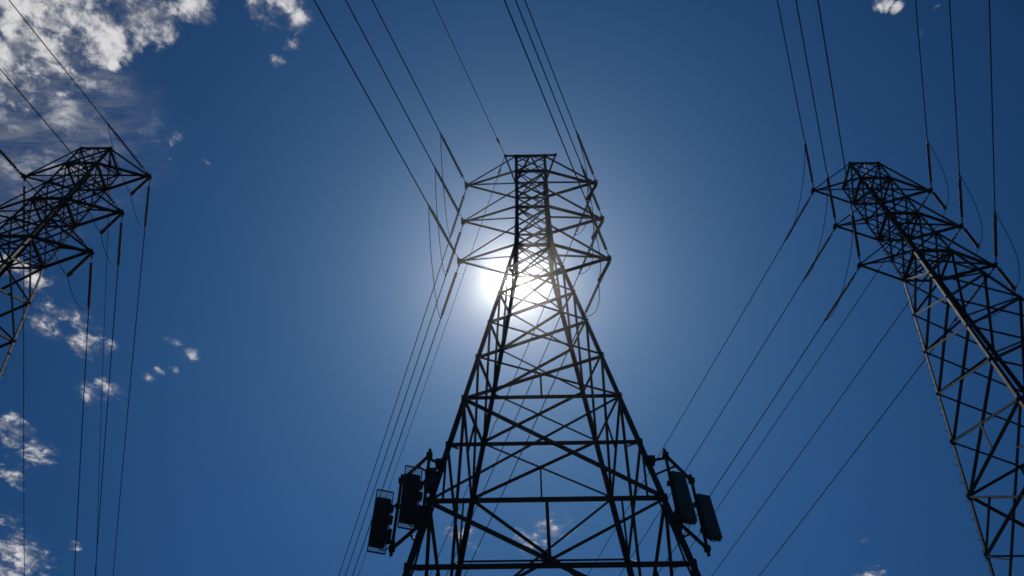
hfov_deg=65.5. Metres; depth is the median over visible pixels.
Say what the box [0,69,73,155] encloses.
power line
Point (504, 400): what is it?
power line
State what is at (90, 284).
insulator string
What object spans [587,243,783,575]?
power line
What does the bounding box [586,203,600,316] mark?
jumper wire
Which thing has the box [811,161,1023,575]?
transmission tower
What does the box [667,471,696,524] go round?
panel antenna
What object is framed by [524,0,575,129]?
power line
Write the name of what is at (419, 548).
feeder cable
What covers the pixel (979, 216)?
jumper wire
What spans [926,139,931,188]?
insulator string
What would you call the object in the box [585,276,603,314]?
insulator string
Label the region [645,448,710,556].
antenna mount
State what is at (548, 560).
transmission tower
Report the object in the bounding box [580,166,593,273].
jumper wire
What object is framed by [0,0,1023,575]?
sky
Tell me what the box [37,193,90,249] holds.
insulator string
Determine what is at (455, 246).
insulator string
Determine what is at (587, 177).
jumper wire
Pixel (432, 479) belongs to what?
equipment box
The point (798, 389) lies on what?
power line
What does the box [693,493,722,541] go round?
panel antenna
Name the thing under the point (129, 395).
power line
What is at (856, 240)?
insulator string
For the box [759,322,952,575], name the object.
power line
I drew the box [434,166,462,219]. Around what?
insulator string
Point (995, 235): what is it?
insulator string
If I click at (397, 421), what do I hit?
power line
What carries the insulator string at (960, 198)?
attached to the transmission tower at (938, 279)
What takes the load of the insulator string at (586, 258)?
attached to the transmission tower at (548, 560)
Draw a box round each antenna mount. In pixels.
[388,448,444,556]
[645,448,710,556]
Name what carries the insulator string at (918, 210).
attached to the transmission tower at (938, 279)
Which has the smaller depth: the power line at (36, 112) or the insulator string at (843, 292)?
the power line at (36, 112)
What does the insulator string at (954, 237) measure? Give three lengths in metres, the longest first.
3.696 x 0.171 x 0.166 m
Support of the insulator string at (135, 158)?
attached to the transmission tower at (27, 240)
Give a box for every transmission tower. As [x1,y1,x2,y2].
[0,146,151,377]
[402,153,700,575]
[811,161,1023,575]
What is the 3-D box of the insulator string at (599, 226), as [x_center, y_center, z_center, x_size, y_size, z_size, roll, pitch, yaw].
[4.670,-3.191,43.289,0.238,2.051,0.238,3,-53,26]
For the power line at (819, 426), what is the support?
attached to the insulator string at (954, 237)
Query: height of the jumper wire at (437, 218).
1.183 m
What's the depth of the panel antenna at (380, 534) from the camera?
24.69 m
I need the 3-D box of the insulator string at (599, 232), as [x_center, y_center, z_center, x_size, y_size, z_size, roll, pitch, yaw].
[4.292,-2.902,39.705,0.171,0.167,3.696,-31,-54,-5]
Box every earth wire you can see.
[96,155,111,567]
[358,157,504,575]
[433,1,504,154]
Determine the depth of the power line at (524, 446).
48.01 m
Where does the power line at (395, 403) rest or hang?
attached to the insulator string at (457, 215)
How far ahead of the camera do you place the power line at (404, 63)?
42.57 m
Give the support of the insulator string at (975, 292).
attached to the transmission tower at (938, 279)
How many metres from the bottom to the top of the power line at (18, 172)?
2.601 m
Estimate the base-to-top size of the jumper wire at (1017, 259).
1.985 m
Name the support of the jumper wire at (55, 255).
hanging from the insulator string at (59, 216)
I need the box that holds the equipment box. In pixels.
[424,468,436,493]
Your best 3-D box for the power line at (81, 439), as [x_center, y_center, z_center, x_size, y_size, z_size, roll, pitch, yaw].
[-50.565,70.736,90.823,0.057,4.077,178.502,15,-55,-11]
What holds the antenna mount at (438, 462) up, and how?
attached to the transmission tower at (548, 560)
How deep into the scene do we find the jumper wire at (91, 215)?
41.43 m
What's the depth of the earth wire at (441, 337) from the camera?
55.61 m
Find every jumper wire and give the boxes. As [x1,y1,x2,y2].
[39,196,84,309]
[75,158,116,267]
[108,125,144,229]
[428,207,440,318]
[435,173,445,276]
[440,135,449,236]
[574,132,587,235]
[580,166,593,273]
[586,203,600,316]
[784,141,804,241]
[805,176,827,278]
[825,214,852,320]
[898,142,948,241]
[959,175,982,272]
[973,212,1019,320]
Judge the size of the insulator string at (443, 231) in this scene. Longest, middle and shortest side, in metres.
3.696 x 0.171 x 0.167 m
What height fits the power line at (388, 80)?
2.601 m
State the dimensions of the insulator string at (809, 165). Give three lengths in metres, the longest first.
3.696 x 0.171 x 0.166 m
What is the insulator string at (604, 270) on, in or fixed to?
attached to the transmission tower at (548, 560)
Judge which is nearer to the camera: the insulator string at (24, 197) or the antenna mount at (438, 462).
the antenna mount at (438, 462)
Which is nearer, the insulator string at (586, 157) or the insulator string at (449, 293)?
the insulator string at (449, 293)
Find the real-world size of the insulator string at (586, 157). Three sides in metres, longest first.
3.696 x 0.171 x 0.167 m
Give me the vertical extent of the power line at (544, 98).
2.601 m
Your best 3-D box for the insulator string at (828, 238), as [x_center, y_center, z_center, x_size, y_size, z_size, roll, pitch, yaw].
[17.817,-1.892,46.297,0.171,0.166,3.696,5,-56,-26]
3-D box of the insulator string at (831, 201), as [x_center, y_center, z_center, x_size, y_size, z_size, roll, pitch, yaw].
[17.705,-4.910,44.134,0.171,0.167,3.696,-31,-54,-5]
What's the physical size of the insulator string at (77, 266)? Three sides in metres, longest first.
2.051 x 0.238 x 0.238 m
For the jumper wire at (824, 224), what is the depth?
43.67 m
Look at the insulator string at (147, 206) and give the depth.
48.07 m
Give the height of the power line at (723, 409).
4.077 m
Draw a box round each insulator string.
[0,149,22,174]
[22,179,25,230]
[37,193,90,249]
[66,252,92,276]
[74,156,120,210]
[87,255,92,311]
[100,212,123,233]
[106,122,148,174]
[117,215,122,269]
[130,177,149,194]
[144,179,150,230]
[427,204,458,259]
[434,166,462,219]
[439,132,466,183]
[440,264,459,320]
[445,224,463,277]
[449,188,466,238]
[574,195,591,236]
[575,130,596,180]
[578,233,597,275]
[580,164,602,217]
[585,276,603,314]
[586,184,596,200]
[586,201,609,256]
[591,219,604,239]
[598,259,611,282]
[783,193,812,242]
[802,229,834,280]
[804,139,814,188]
[823,268,859,322]
[826,173,836,224]
[851,210,860,263]
[896,193,930,242]
[925,229,960,278]
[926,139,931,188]
[932,192,946,209]
[953,268,994,322]
[958,173,962,224]
[963,227,979,247]
[993,210,997,263]
[997,267,1015,289]
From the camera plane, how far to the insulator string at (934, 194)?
47.69 m
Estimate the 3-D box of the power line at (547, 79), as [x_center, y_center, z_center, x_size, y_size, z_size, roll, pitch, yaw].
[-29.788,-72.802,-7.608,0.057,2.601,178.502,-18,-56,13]
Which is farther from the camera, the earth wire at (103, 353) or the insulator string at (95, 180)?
the earth wire at (103, 353)
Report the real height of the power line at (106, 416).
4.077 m
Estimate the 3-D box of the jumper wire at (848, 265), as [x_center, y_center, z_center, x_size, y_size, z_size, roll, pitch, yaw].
[17.167,-0.688,41.543,0.036,1.183,6.975,-1,-54,1]
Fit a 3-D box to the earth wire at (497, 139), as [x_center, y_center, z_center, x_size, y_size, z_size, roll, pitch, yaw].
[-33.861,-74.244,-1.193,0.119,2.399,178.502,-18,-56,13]
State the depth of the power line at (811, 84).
39.82 m
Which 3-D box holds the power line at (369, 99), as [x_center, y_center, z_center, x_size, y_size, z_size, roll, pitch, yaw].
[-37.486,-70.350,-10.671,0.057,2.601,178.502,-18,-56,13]
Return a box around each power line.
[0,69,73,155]
[0,151,37,192]
[9,0,106,121]
[23,252,24,575]
[74,312,88,575]
[95,270,117,575]
[113,231,144,574]
[314,0,427,203]
[339,244,447,574]
[345,0,433,165]
[345,278,444,575]
[352,320,439,575]
[372,0,439,131]
[430,239,572,574]
[446,276,577,575]
[464,319,582,575]
[504,0,586,200]
[515,0,580,163]
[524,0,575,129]
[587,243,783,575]
[619,281,802,575]
[658,323,823,573]
[673,243,896,572]
[712,282,922,575]
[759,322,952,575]
[777,0,804,138]
[795,0,826,172]
[817,0,851,209]
[915,0,927,138]
[949,0,959,172]
[989,0,994,209]
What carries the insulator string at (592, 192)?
attached to the transmission tower at (548, 560)
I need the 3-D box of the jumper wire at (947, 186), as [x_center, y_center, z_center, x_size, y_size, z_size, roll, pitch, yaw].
[24.984,-5.221,47.703,1.331,1.985,6.984,-1,-54,1]
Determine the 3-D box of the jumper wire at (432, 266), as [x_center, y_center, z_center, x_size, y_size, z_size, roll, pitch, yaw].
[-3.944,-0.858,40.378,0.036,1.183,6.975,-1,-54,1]
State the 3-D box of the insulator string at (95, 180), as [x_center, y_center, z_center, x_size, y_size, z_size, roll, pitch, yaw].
[-22.111,-5.559,42.531,0.171,0.167,3.696,-31,-54,-5]
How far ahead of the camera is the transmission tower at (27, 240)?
43.28 m
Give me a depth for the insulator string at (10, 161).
46.33 m
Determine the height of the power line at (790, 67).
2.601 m
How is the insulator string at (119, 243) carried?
attached to the transmission tower at (27, 240)
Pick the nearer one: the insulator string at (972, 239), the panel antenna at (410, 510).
the panel antenna at (410, 510)
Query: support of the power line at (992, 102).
attached to the insulator string at (995, 235)
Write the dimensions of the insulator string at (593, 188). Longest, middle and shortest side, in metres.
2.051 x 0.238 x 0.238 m
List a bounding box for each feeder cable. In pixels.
[410,494,436,575]
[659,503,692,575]
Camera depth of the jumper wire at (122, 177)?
44.80 m
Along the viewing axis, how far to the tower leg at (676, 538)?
22.80 m
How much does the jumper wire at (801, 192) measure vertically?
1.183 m
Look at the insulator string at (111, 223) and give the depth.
42.81 m
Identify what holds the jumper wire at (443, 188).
hanging from the insulator string at (450, 153)
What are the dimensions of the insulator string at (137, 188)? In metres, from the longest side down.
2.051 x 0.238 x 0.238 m
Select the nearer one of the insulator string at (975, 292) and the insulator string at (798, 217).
the insulator string at (975, 292)
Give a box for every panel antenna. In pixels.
[367,489,399,554]
[397,465,424,530]
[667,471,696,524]
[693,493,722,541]
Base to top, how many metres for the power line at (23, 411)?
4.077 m
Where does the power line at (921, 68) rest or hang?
attached to the insulator string at (929, 163)
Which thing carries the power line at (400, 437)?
attached to the insulator string at (449, 293)
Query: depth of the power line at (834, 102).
36.16 m
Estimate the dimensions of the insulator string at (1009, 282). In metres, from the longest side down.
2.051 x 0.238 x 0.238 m
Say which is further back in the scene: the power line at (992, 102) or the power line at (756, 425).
the power line at (756, 425)
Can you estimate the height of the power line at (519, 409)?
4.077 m
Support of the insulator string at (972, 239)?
hanging from the transmission tower at (938, 279)
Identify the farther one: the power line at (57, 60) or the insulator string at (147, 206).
the insulator string at (147, 206)
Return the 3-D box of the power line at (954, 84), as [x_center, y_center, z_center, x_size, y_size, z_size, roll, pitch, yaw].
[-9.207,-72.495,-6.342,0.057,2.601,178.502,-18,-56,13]
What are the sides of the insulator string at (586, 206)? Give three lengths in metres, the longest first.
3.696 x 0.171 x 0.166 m
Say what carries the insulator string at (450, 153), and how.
attached to the transmission tower at (548, 560)
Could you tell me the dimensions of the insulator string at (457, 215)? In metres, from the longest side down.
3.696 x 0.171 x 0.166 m

